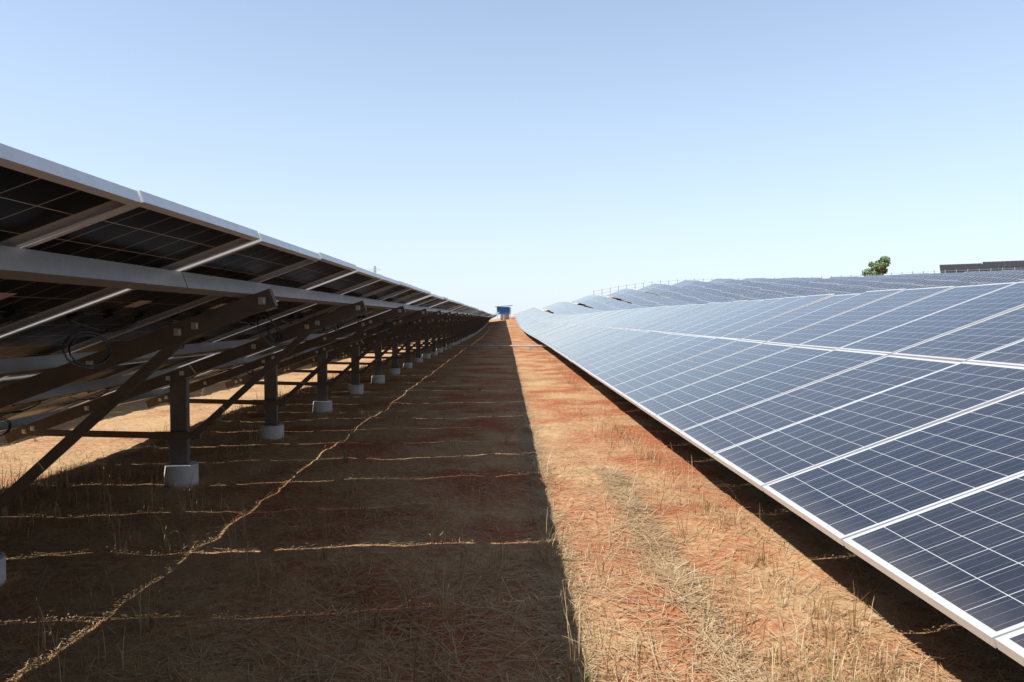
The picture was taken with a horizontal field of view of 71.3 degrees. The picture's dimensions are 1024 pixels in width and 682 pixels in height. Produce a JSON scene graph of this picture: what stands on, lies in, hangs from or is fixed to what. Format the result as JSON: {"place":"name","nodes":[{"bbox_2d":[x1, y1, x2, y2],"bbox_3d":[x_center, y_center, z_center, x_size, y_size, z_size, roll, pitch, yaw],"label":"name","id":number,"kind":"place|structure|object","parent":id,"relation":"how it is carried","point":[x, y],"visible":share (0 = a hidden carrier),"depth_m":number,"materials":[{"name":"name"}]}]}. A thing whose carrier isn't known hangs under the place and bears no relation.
{"place":"outdoors","nodes":[
{"label":"outdoors","id":0,"kind":"place"},
{"bbox_2d":[0,291,1023,681],"bbox_3d":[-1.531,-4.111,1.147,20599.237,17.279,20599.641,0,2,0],"label":"ground","id":1,"kind":"structure","parent":0,"point":[454,381],"depth_m":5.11,"materials":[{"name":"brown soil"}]},
{"bbox_2d":[436,326,548,349],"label":"pipes","id":2,"kind":"object","parent":1,"relation":"on","point":[499,346],"visible":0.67,"depth_m":34.48,"materials":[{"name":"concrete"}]},
{"bbox_2d":[495,305,512,319],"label":"blue shed","id":3,"kind":"structure","parent":1,"relation":"on","point":[504,312],"depth_m":127.83,"materials":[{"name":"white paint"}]},
{"bbox_2d":[0,143,1023,665],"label":"solar tables","id":4,"kind":"object","parent":1,"relation":"on","point":[876,421],"visible":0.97,"depth_m":4.79,"materials":[{"name":"blue glass"}]},
{"bbox_2d":[0,297,476,435],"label":"cables","id":5,"kind":"object","parent":4,"relation":"attached to","point":[177,332],"visible":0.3,"depth_m":5.49,"materials":[{"name":"black plastic"}]},
{"bbox_2d":[593,267,1014,295],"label":"fence","id":6,"kind":"object","parent":1,"relation":"on","point":[956,270],"visible":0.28,"depth_m":151.90,"materials":[{"name":"grey metal"}]},
{"bbox_2d":[861,256,890,275],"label":"hill tree","id":7,"kind":"object","parent":1,"relation":"on","point":[879,266],"visible":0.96,"depth_m":176.88,"materials":[{"name":"green plant"}]},
{"bbox_2d":[939,260,1023,272],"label":"array","id":8,"kind":"object","parent":1,"relation":"on","point":[987,266],"visible":0.71,"depth_m":198.36,"materials":[{"name":"grey"}]},
{"bbox_2d":[0,0,1023,318],"label":"sky","id":9,"kind":"structure","parent":0,"point":[484,155],"materials":[{"name":"blue"}]}
]}

